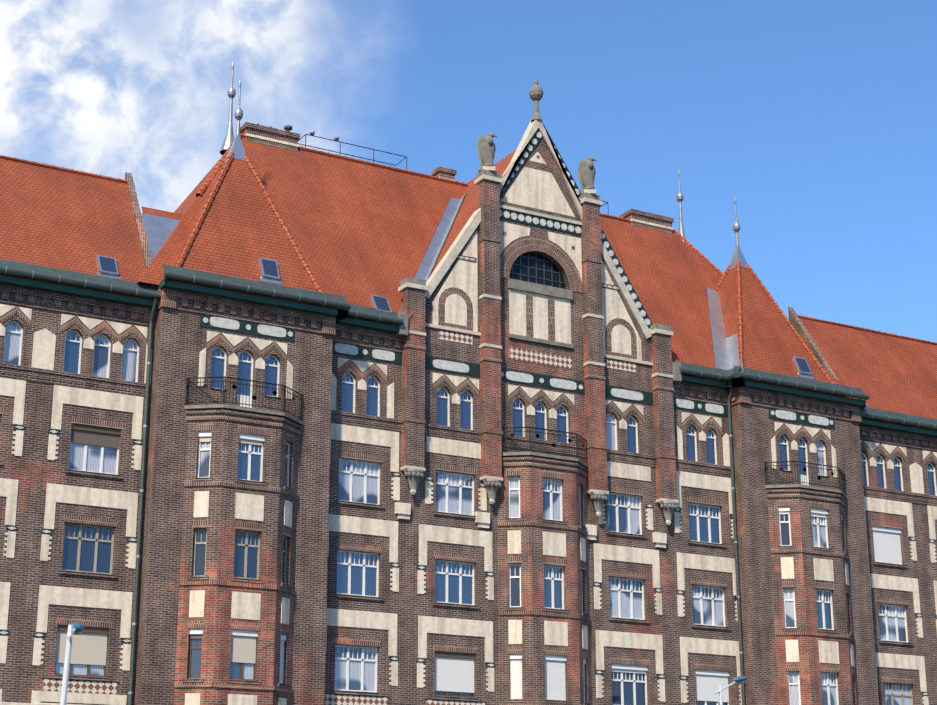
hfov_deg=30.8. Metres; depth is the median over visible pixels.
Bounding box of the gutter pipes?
[0,259,936,704]
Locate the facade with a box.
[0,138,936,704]
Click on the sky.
(818, 117)
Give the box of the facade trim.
[0,79,936,704]
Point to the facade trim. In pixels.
(540, 313)
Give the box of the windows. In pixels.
[0,253,936,704]
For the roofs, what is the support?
on the facade trim
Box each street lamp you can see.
[60,622,84,704]
[715,676,747,704]
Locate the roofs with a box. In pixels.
[0,62,936,430]
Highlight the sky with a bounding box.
[0,0,936,342]
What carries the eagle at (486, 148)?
on the facade trim
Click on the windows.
(90, 541)
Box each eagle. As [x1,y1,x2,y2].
[477,133,497,171]
[577,157,596,194]
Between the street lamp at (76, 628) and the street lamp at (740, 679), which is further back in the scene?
the street lamp at (740, 679)
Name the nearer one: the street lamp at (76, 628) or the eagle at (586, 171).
the street lamp at (76, 628)
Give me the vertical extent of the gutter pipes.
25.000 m
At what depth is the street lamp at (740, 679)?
67.14 m

